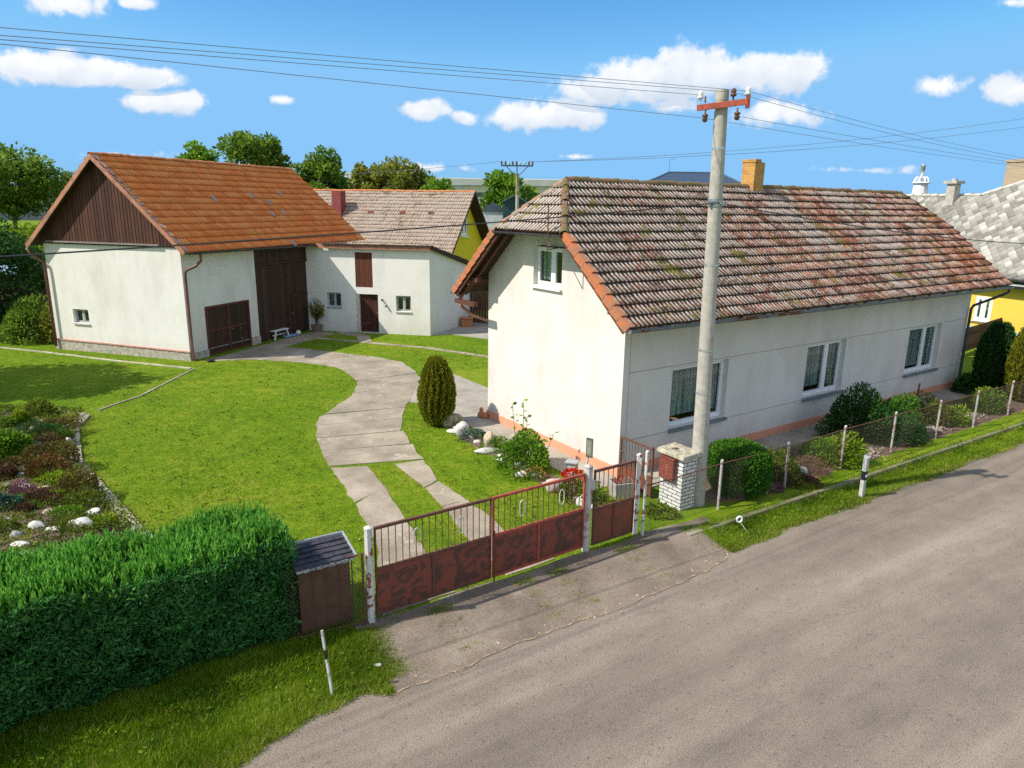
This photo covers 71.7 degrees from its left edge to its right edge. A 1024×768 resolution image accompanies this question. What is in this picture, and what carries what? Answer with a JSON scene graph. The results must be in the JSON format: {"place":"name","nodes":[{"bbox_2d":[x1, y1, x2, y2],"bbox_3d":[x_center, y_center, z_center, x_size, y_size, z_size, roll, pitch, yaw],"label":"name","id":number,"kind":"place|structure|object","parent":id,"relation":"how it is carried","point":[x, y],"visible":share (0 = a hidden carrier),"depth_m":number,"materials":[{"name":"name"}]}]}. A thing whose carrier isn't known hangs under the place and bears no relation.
{"place":"outdoors","nodes":[
{"label":"outdoors","id":0,"kind":"place"},
{"bbox_2d":[0,414,125,554],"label":"rockery soil","id":1,"kind":"structure","parent":0,"point":[50,532],"depth_m":14.21,"materials":[{"name":"soil"}]},
{"bbox_2d":[0,427,33,458],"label":"rockery plant","id":2,"kind":"object","parent":1,"relation":"on","point":[12,440],"visible":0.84,"depth_m":17.55,"materials":[{"name":"green plant"}]},
{"bbox_2d":[8,419,65,440],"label":"rockery plant","id":3,"kind":"object","parent":1,"relation":"on","point":[43,425],"visible":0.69,"depth_m":18.98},
{"bbox_2d":[24,398,61,417],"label":"rockery plant","id":4,"kind":"object","parent":1,"relation":"on","point":[40,403],"visible":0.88,"depth_m":20.98,"materials":[{"name":"plant"}]},
{"bbox_2d":[19,486,68,505],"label":"rockery plant","id":5,"kind":"object","parent":1,"relation":"on","point":[37,491],"visible":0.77,"depth_m":15.01,"materials":[{"name":"red plant"}]},
{"bbox_2d":[22,451,71,478],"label":"rockery plant","id":6,"kind":"object","parent":1,"relation":"on","point":[32,465],"visible":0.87,"depth_m":16.50,"materials":[{"name":"plant"}]},
{"bbox_2d":[17,439,80,469],"bbox_3d":[-11.288,1.672,17.305,1.311,0.685,1.243,1,14,0],"label":"rockery plant","id":7,"kind":"object","parent":1,"relation":"on","point":[72,453],"visible":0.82,"depth_m":17.19,"materials":[{"name":"plant"}]},
{"bbox_2d":[28,469,79,486],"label":"rockery plant","id":8,"kind":"object","parent":1,"relation":"on","point":[48,475],"visible":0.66,"depth_m":16.04,"materials":[{"name":"green plant"}]},
{"bbox_2d":[33,415,86,432],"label":"rockery plant","id":9,"kind":"object","parent":1,"relation":"on","point":[57,420],"visible":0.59,"depth_m":19.97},
{"bbox_2d":[37,504,84,516],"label":"rockery plant","id":10,"kind":"object","parent":1,"relation":"on","point":[64,507],"visible":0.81,"depth_m":14.47,"materials":[{"name":"green plant"}]},
{"bbox_2d":[0,403,153,556],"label":"ground cover","id":11,"kind":"object","parent":1,"relation":"on","point":[80,410],"visible":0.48,"depth_m":14.76,"materials":[{"name":"plant"}]},
{"bbox_2d":[56,463,99,495],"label":"rockery plant","id":12,"kind":"object","parent":1,"relation":"on","point":[67,476],"visible":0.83,"depth_m":15.53,"materials":[{"name":"plant"}]},
{"bbox_2d":[57,489,101,509],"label":"rockery plant","id":13,"kind":"object","parent":1,"relation":"on","point":[72,493],"visible":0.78,"depth_m":15.05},
{"bbox_2d":[90,511,120,529],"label":"rockery plant","id":14,"kind":"object","parent":1,"relation":"on","point":[110,515],"visible":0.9,"depth_m":14.08,"materials":[{"name":"green plant"}]},
{"bbox_2d":[0,617,395,767],"bbox_3d":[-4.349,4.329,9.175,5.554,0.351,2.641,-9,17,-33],"label":"verge grass","id":15,"kind":"structure","parent":0,"point":[241,664],"depth_m":9.34,"materials":[{"name":"plant"}]},
{"bbox_2d":[206,347,553,615],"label":"driveway","id":16,"kind":"structure","parent":0,"point":[370,431],"depth_m":19.59,"materials":[{"name":"concrete"}]},
{"bbox_2d":[310,337,487,357],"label":"stepping path","id":17,"kind":"structure","parent":0,"point":[460,352],"depth_m":33.25,"materials":[{"name":"concrete"}]},
{"bbox_2d":[0,221,1023,767],"bbox_3d":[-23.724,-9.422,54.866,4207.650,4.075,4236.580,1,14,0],"label":"ground","id":18,"kind":"structure","parent":0,"point":[468,373],"depth_m":19.58,"materials":[{"name":"plant"}]},
{"bbox_2d":[0,215,49,322],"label":"tree","id":19,"kind":"object","parent":18,"relation":"on","point":[28,271],"visible":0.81,"depth_m":33.85,"materials":[{"name":"green plant"}]},
{"bbox_2d":[0,292,56,345],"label":"boundary shrub","id":20,"kind":"object","parent":18,"relation":"on","point":[25,312],"visible":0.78,"depth_m":32.55,"materials":[{"name":"green plant"}]},
{"bbox_2d":[0,141,66,227],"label":"tree","id":21,"kind":"object","parent":18,"relation":"on","point":[35,183],"visible":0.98,"depth_m":55.36,"materials":[{"name":"green plant"}]},
{"bbox_2d":[34,302,56,343],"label":"boundary shrub","id":22,"kind":"object","parent":18,"relation":"on","point":[44,316],"visible":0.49,"depth_m":32.47,"materials":[{"name":"green plant"}]},
{"bbox_2d":[0,347,191,368],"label":"garden kerb","id":23,"kind":"structure","parent":18,"relation":"on","point":[99,358],"depth_m":29.64,"materials":[{"name":"concrete"}]},
{"bbox_2d":[69,414,152,536],"bbox_3d":[-10.337,2.117,17.591,0.927,0.149,10.476,-10,17,-35],"label":"rockery edging","id":24,"kind":"object","parent":18,"relation":"on","point":[86,416],"visible":0.2,"depth_m":16.49,"materials":[{"name":"stone"}]},
{"bbox_2d":[0,498,303,734],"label":"hedge","id":25,"kind":"object","parent":18,"relation":"on","point":[95,617],"visible":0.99,"depth_m":9.59,"materials":[{"name":"plant"}]},
{"bbox_2d":[25,152,364,360],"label":"barn","id":26,"kind":"structure","parent":18,"relation":"on","point":[191,303],"depth_m":30.43,"materials":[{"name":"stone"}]},
{"bbox_2d":[204,300,251,354],"bbox_3d":[-12.604,-2.549,31.514,0.151,2.110,2.736,6,15,20],"label":"hatch door","id":27,"kind":"structure","parent":26,"relation":"in","point":[227,323],"depth_m":31.47,"materials":[{"name":"wood"}]},
{"bbox_2d":[254,258,308,340],"bbox_3d":[-11.201,-4.233,35.021,0.180,3.695,4.239,6,15,20],"label":"barn door","id":28,"kind":"structure","parent":26,"relation":"in","point":[281,286],"depth_m":34.73,"materials":[{"name":"wood"}]},
{"bbox_2d":[174,139,218,161],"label":"tree","id":29,"kind":"object","parent":18,"relation":"on","point":[197,151],"visible":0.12,"depth_m":59.11,"materials":[{"name":"green plant"}]},
{"bbox_2d":[211,130,291,167],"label":"tree","id":30,"kind":"object","parent":18,"relation":"on","point":[247,147],"visible":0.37,"depth_m":56.24,"materials":[{"name":"green plant"}]},
{"bbox_2d":[214,331,335,360],"bbox_3d":[-10.905,-1.821,33.227,1.342,0.105,7.267,6,15,20],"label":"barn apron","id":31,"kind":"object","parent":18,"relation":"on","point":[257,350],"visible":0.85,"depth_m":32.84,"materials":[{"name":"concrete"}]},
{"bbox_2d":[305,298,324,331],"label":"potted plant","id":32,"kind":"object","parent":18,"relation":"on","point":[316,327],"visible":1,"depth_m":36.44,"materials":[{"name":"green plant"}]},
{"bbox_2d":[288,144,354,189],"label":"tree","id":33,"kind":"object","parent":18,"relation":"on","point":[319,171],"visible":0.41,"depth_m":56.94,"materials":[{"name":"green plant"}]},
{"bbox_2d":[290,531,356,635],"bbox_3d":[-2.993,3.179,11.164,0.960,1.382,0.657,-8,17,-31],"label":"meter hut","id":34,"kind":"object","parent":18,"relation":"on","point":[336,547],"visible":0.84,"depth_m":10.99,"materials":[{"name":"wood"}]},
{"bbox_2d":[283,552,365,640],"bbox_3d":[-2.846,3.323,10.853,1.201,1.360,0.043,-6,16,-25],"label":"fence","id":35,"kind":"object","parent":18,"relation":"on","point":[362,588],"visible":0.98,"depth_m":10.88,"materials":[{"name":"metal"}]},
{"bbox_2d":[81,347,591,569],"bbox_3d":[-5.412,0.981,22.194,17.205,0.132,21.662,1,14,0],"label":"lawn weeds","id":36,"kind":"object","parent":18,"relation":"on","point":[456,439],"visible":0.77,"depth_m":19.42,"materials":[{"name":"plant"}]},
{"bbox_2d":[347,160,384,189],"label":"tree","id":37,"kind":"object","parent":18,"relation":"on","point":[358,179],"visible":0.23,"depth_m":71.40,"materials":[{"name":"green plant"}]},
{"bbox_2d":[363,525,374,623],"bbox_3d":[-2.233,3.073,11.130,0.128,1.825,0.128,-5,15,-22],"label":"gate post","id":38,"kind":"object","parent":18,"relation":"on","point":[369,573],"visible":0.89,"depth_m":11.06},
{"bbox_2d":[373,497,491,614],"bbox_3d":[-1.260,2.825,11.750,2.152,1.530,0.048,-9,17,-33],"label":"gate leaf","id":39,"kind":"object","parent":38,"relation":"attached to","point":[412,580],"visible":1,"depth_m":11.75,"materials":[{"name":"paint"}]},
{"bbox_2d":[306,243,468,335],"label":"outbuilding","id":40,"kind":"structure","parent":18,"relation":"on","point":[392,289],"depth_m":36.02,"materials":[{"name":"paint"}]},
{"bbox_2d":[356,294,378,331],"bbox_3d":[-7.385,-3.650,36.404,1.124,1.950,0.220,3,14,10],"label":"door","id":41,"kind":"structure","parent":40,"relation":"in","point":[367,305],"depth_m":36.42,"materials":[{"name":"wood"}]},
{"bbox_2d":[362,156,435,189],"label":"tree","id":42,"kind":"object","parent":18,"relation":"on","point":[409,178],"visible":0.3,"depth_m":71.17,"materials":[{"name":"green plant"}]},
{"bbox_2d":[313,189,488,298],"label":"yellow house","id":43,"kind":"structure","parent":18,"relation":"on","point":[360,210],"depth_m":46.48,"materials":[{"name":"tile"}]},
{"bbox_2d":[416,354,456,425],"bbox_3d":[-2.257,0.243,21.220,1.271,2.266,1.299,1,14,0],"label":"conifer","id":44,"kind":"object","parent":18,"relation":"on","point":[436,395],"visible":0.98,"depth_m":20.85,"materials":[{"name":"green plant"}]},
{"bbox_2d":[419,176,455,189],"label":"tree","id":45,"kind":"object","parent":18,"relation":"on","point":[436,184],"visible":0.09,"depth_m":68.37,"materials":[{"name":"green plant"}]},
{"bbox_2d":[433,320,487,338],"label":"paved yard","id":46,"kind":"structure","parent":18,"relation":"on","point":[478,330],"depth_m":37.21,"materials":[{"name":"concrete"}]},
{"bbox_2d":[468,292,487,322],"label":"yard gate","id":47,"kind":"structure","parent":46,"relation":"on","point":[481,299],"depth_m":39.45,"materials":[{"name":"wood"}]},
{"bbox_2d":[387,178,561,207],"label":"industrial hall","id":48,"kind":"structure","parent":18,"relation":"on","point":[477,186],"depth_m":109.99,"materials":[{"name":"metal"}]},
{"bbox_2d":[483,203,502,230],"bbox_3d":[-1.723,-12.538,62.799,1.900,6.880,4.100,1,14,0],"label":"garage","id":49,"kind":"structure","parent":18,"relation":"on","point":[492,212],"depth_m":60.31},
{"bbox_2d":[478,169,538,210],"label":"tree","id":50,"kind":"object","parent":18,"relation":"on","point":[499,181],"visible":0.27,"depth_m":70.76,"materials":[{"name":"green plant"}]},
{"bbox_2d":[502,195,526,218],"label":"green shed","id":51,"kind":"structure","parent":18,"relation":"on","point":[509,206],"depth_m":58.16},
{"bbox_2d":[12,418,1023,767],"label":"verge weeds","id":52,"kind":"object","parent":18,"relation":"on","point":[368,648],"visible":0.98,"depth_m":9.64,"materials":[{"name":"green plant"}]},
{"bbox_2d":[449,427,601,506],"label":"flower bed soil","id":53,"kind":"structure","parent":18,"relation":"on","point":[550,476],"depth_m":17.93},
{"bbox_2d":[492,428,550,481],"bbox_3d":[0.357,1.724,17.783,1.520,1.082,1.433,-6,16,-24],"label":"shrub","id":54,"kind":"object","parent":53,"relation":"on","point":[533,441],"visible":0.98,"depth_m":17.73,"materials":[{"name":"green plant"}]},
{"bbox_2d":[557,467,584,503],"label":"plant","id":55,"kind":"object","parent":53,"relation":"on","point":[568,471],"visible":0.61,"depth_m":16.02,"materials":[{"name":"green plant"}]},
{"bbox_2d":[328,516,753,695],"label":"weed tufts","id":56,"kind":"object","parent":18,"relation":"on","point":[368,637],"visible":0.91,"depth_m":10.67,"materials":[{"name":"plant"}]},
{"bbox_2d":[355,516,732,692],"bbox_3d":[1.264,3.600,12.644,7.900,0.162,1.765,-8,17,-32],"label":"road apron","id":57,"kind":"object","parent":18,"relation":"on","point":[504,613],"visible":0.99,"depth_m":12.11,"materials":[{"name":"concrete"}]},
{"bbox_2d":[397,552,731,692],"bbox_3d":[1.448,3.850,11.911,7.369,0.001,0.269,-9,17,-34],"label":"dirt seam","id":58,"kind":"object","parent":57,"relation":"on","point":[400,690],"visible":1,"depth_m":11.46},
{"bbox_2d":[425,419,1013,650],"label":"weed tufts","id":59,"kind":"object","parent":57,"relation":"on","point":[529,580],"visible":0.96,"depth_m":12.92,"materials":[{"name":"plant"}]},
{"bbox_2d":[581,464,595,551],"bbox_3d":[1.475,2.450,13.596,0.240,1.925,0.155,-5,15,-22],"label":"gate post","id":60,"kind":"object","parent":18,"relation":"on","point":[590,484],"visible":0.9,"depth_m":13.49,"materials":[{"name":"metal"}]},
{"bbox_2d":[492,473,585,581],"bbox_3d":[0.524,2.593,12.928,2.075,1.610,0.085,-9,17,-34],"label":"gate leaf","id":61,"kind":"object","parent":60,"relation":"attached to","point":[523,546],"visible":1,"depth_m":12.93,"materials":[{"name":"paint"}]},
{"bbox_2d":[591,460,636,544],"bbox_3d":[2.013,2.332,13.942,1.065,1.560,0.067,-9,17,-33],"label":"gate leaf","id":62,"kind":"object","parent":60,"relation":"attached to","point":[611,520],"visible":1,"depth_m":13.98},
{"bbox_2d":[607,477,635,499],"bbox_3d":[2.526,2.405,16.332,0.540,0.400,0.400,-4,15,-19],"label":"stone trough","id":63,"kind":"object","parent":18,"relation":"on","point":[618,486],"visible":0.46,"depth_m":16.18,"materials":[{"name":"stone"}]},
{"bbox_2d":[619,436,654,497],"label":"garden gate","id":64,"kind":"structure","parent":18,"relation":"on","point":[649,478],"depth_m":16.45,"materials":[{"name":"metal"}]},
{"bbox_2d":[633,453,642,534],"bbox_3d":[2.526,2.298,14.300,0.115,1.905,0.114,9,16,29],"label":"gate post","id":65,"kind":"object","parent":18,"relation":"on","point":[637,492],"visible":0.88,"depth_m":14.24,"materials":[{"name":"metal"}]},
{"bbox_2d":[641,450,648,535],"bbox_3d":[2.668,2.273,14.242,0.067,1.985,0.066,7,15,22],"label":"gate post","id":66,"kind":"object","parent":18,"relation":"on","point":[644,491],"visible":0.89,"depth_m":14.20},
{"bbox_2d":[640,498,678,519],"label":"plant","id":67,"kind":"object","parent":18,"relation":"on","point":[663,509],"visible":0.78,"depth_m":15.31,"materials":[{"name":"green plant"}]},
{"bbox_2d":[656,442,701,510],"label":"brick pillar","id":68,"kind":"structure","parent":18,"relation":"on","point":[686,456],"depth_m":15.62,"materials":[{"name":"brick"}]},
{"bbox_2d":[659,454,677,481],"bbox_3d":[3.438,1.855,15.655,0.147,0.505,0.440,-9,17,-33],"label":"mailbox","id":69,"kind":"object","parent":68,"relation":"attached to","point":[667,467],"visible":0.98,"depth_m":15.58,"materials":[{"name":"metal"}]},
{"bbox_2d":[647,158,740,183],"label":"blue roof house","id":70,"kind":"structure","parent":18,"relation":"on","point":[680,176],"depth_m":62.75,"materials":[{"name":"metal"}]},
{"bbox_2d":[692,87,750,506],"bbox_3d":[4.135,-1.384,14.993,1.030,9.054,0.492,7,16,24],"label":"utility pole","id":71,"kind":"object","parent":18,"relation":"on","point":[721,104],"visible":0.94,"depth_m":14.69,"materials":[{"name":"concrete"}]},
{"bbox_2d":[0,39,696,94],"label":"overhead wire","id":72,"kind":"object","parent":71,"relation":"attached to","point":[317,64],"visible":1,"depth_m":9.48,"materials":[{"name":"metal"}]},
{"bbox_2d":[0,43,699,117],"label":"overhead wire","id":73,"kind":"object","parent":71,"relation":"attached to","point":[315,77],"visible":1,"depth_m":9.47,"materials":[{"name":"metal"}]},
{"bbox_2d":[0,202,717,257],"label":"overhead wire","id":74,"kind":"object","parent":71,"relation":"attached to","point":[325,234],"visible":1,"depth_m":10.04,"materials":[{"name":"metal"}]},
{"bbox_2d":[0,35,726,91],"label":"overhead wire","id":75,"kind":"object","parent":71,"relation":"attached to","point":[328,60],"visible":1,"depth_m":9.40,"materials":[{"name":"metal"}]},
{"bbox_2d":[0,27,743,90],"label":"overhead wire","id":76,"kind":"object","parent":71,"relation":"attached to","point":[337,56],"visible":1,"depth_m":9.37,"materials":[{"name":"metal"}]},
{"bbox_2d":[718,202,1023,243],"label":"overhead wire","id":77,"kind":"object","parent":71,"relation":"attached to","point":[861,226],"visible":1,"depth_m":16.96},
{"bbox_2d":[451,159,1014,476],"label":"cottage","id":78,"kind":"structure","parent":18,"relation":"on","point":[593,321],"depth_m":19.80,"materials":[{"name":"white paint"}]},
{"bbox_2d":[530,247,562,291],"bbox_3d":[1.016,-3.076,18.834,0.362,1.100,1.300,-9,17,-33],"label":"window","id":79,"kind":"structure","parent":78,"relation":"in","point":[550,257],"depth_m":19.06,"materials":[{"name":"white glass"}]},
{"bbox_2d":[668,360,726,432],"bbox_3d":[4.873,0.261,18.702,2.210,1.700,0.392,-9,17,-33],"label":"window","id":80,"kind":"structure","parent":78,"relation":"in","point":[683,377],"depth_m":18.73,"materials":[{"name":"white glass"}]},
{"bbox_2d":[801,340,843,401],"bbox_3d":[9.547,-0.471,21.818,2.080,1.720,0.392,-9,17,-33],"label":"window","id":81,"kind":"structure","parent":78,"relation":"in","point":[829,348],"depth_m":21.97,"materials":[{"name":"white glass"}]},
{"bbox_2d":[903,324,937,377],"bbox_3d":[14.473,-1.232,25.104,2.280,1.720,0.392,-9,17,-33],"label":"window","id":82,"kind":"structure","parent":78,"relation":"in","point":[926,332],"depth_m":25.28,"materials":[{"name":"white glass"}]},
{"bbox_2d":[644,380,1023,531],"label":"fence","id":83,"kind":"object","parent":18,"relation":"on","point":[787,458],"visible":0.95,"depth_m":18.18,"materials":[{"name":"metal"}]},
{"bbox_2d":[686,422,1023,535],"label":"fence kerb","id":84,"kind":"structure","parent":18,"relation":"on","point":[854,480],"depth_m":17.49,"materials":[{"name":"concrete"}]},
{"bbox_2d":[695,418,1023,552],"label":"verge grass","id":85,"kind":"structure","parent":18,"relation":"on","point":[825,502],"depth_m":16.87,"materials":[{"name":"plant"}]},
{"bbox_2d":[858,455,869,497],"bbox_3d":[8.315,2.243,16.736,0.108,1.180,0.109,-8,17,-32],"label":"delineator post","id":86,"kind":"object","parent":18,"relation":"on","point":[864,473],"visible":0.94,"depth_m":16.69,"materials":[{"name":"white plastic"}]},
{"bbox_2d":[906,159,1023,335],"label":"neighbour house","id":87,"kind":"structure","parent":18,"relation":"on","point":[997,215],"depth_m":38.13,"materials":[{"name":"tile"}]},
{"bbox_2d":[911,165,929,193],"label":"metal chimney","id":88,"kind":"object","parent":87,"relation":"on","point":[920,186],"visible":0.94,"depth_m":45.84,"materials":[{"name":"white paint"}]},
{"bbox_2d":[972,296,993,321],"bbox_3d":[24.709,-3.920,37.100,0.202,1.310,0.930,-6,16,-24],"label":"window","id":89,"kind":"structure","parent":87,"relation":"in","point":[982,308],"depth_m":37.10,"materials":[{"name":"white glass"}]},
{"bbox_2d":[962,318,1001,351],"bbox_3d":[22.983,-2.424,34.637,7.084,1.150,0.089,-11,19,-40],"label":"picket fence","id":90,"kind":"object","parent":18,"relation":"on","point":[975,334],"visible":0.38,"depth_m":33.97,"materials":[{"name":"wood"}]},
{"bbox_2d":[0,0,1023,193],"label":"sky","id":91,"kind":"structure","parent":0,"point":[908,66],"materials":[{"name":"blue"}]},
{"bbox_2d":[410,374,616,488],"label":"house path","id":92,"kind":"structure","parent":0,"point":[471,398],"depth_m":22.14,"materials":[{"name":"concrete"}]},
{"bbox_2d":[235,443,1023,767],"bbox_3d":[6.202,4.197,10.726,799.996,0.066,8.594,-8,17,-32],"label":"road","id":93,"kind":"structure","parent":0,"point":[885,631],"depth_m":10.45,"materials":[{"name":"asphalt"}]},
{"bbox_2d":[641,387,977,487],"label":"front pavement","id":94,"kind":"structure","parent":0,"point":[793,436],"depth_m":20.86,"materials":[{"name":"concrete"}]},
{"bbox_2d":[949,371,1005,394],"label":"shrub","id":95,"kind":"object","parent":94,"relation":"on","point":[963,381],"visible":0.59,"depth_m":25.88,"materials":[{"name":"green plant"}]},
{"bbox_2d":[705,394,1023,502],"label":"front garden soil","id":96,"kind":"structure","parent":0,"point":[813,470],"depth_m":20.09,"materials":[{"name":"soil"}]},
{"bbox_2d":[706,436,773,498],"bbox_3d":[5.300,1.959,16.573,1.500,1.387,1.498,1,14,0],"label":"box bush","id":97,"kind":"object","parent":96,"relation":"on","point":[758,481],"visible":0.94,"depth_m":16.11,"materials":[{"name":"green plant"}]},
{"bbox_2d":[768,445,804,488],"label":"shrub","id":98,"kind":"object","parent":96,"relation":"on","point":[791,466],"visible":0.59,"depth_m":17.14,"materials":[{"name":"green plant"}]},
{"bbox_2d":[787,454,833,477],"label":"shrub","id":99,"kind":"object","parent":96,"relation":"on","point":[812,458],"visible":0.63,"depth_m":17.70,"materials":[{"name":"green plant"}]},
{"bbox_2d":[797,436,841,466],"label":"shrub","id":100,"kind":"object","parent":96,"relation":"on","point":[805,450],"visible":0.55,"depth_m":18.54,"materials":[{"name":"green plant"}]},
{"bbox_2d":[813,429,868,469],"bbox_3d":[8.628,1.667,18.588,1.376,1.080,1.149,-3,15,-15],"label":"shrub","id":101,"kind":"object","parent":96,"relation":"on","point":[855,456],"visible":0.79,"depth_m":18.34,"materials":[{"name":"green plant"}]},
{"bbox_2d":[812,381,893,443],"bbox_3d":[10.036,0.881,20.454,2.610,1.801,1.775,-11,18,-38],"label":"shrub","id":102,"kind":"object","parent":96,"relation":"on","point":[858,408],"visible":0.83,"depth_m":20.45,"materials":[{"name":"green plant"}]},
{"bbox_2d":[855,392,920,441],"bbox_3d":[11.107,0.911,20.940,1.935,1.510,1.617,1,14,0],"label":"shrub","id":103,"kind":"object","parent":96,"relation":"on","point":[898,404],"visible":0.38,"depth_m":20.59,"materials":[{"name":"green plant"}]},
{"bbox_2d":[846,411,930,447],"bbox_3d":[10.698,1.251,20.243,2.464,1.064,0.999,1,14,0],"label":"shrub","id":104,"kind":"object","parent":96,"relation":"on","point":[918,437],"visible":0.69,"depth_m":20.07,"materials":[{"name":"green plant"}]},
{"bbox_2d":[906,390,962,427],"bbox_3d":[13.203,0.800,22.185,1.970,1.075,1.223,1,14,0],"label":"shrub","id":105,"kind":"object","parent":96,"relation":"on","point":[923,405],"visible":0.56,"depth_m":21.97,"materials":[{"name":"green plant"}]},
{"bbox_2d":[929,403,971,427],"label":"shrub","id":106,"kind":"object","parent":96,"relation":"on","point":[964,418],"visible":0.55,"depth_m":22.04,"materials":[{"name":"green plant"}]},
{"bbox_2d":[960,385,1008,414],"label":"shrub","id":107,"kind":"object","parent":96,"relation":"on","point":[981,398],"visible":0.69,"depth_m":23.40,"materials":[{"name":"green plant"}]},
{"bbox_2d":[971,320,1016,391],"bbox_3d":[17.655,-0.926,25.849,1.519,2.809,1.508,1,14,0],"label":"conifer","id":108,"kind":"object","parent":96,"relation":"on","point":[995,342],"visible":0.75,"depth_m":25.49,"materials":[{"name":"green plant"}]},
{"bbox_2d":[1002,327,1023,401],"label":"conifer","id":109,"kind":"object","parent":96,"relation":"on","point":[1014,367],"visible":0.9,"depth_m":24.58,"materials":[{"name":"green plant"}]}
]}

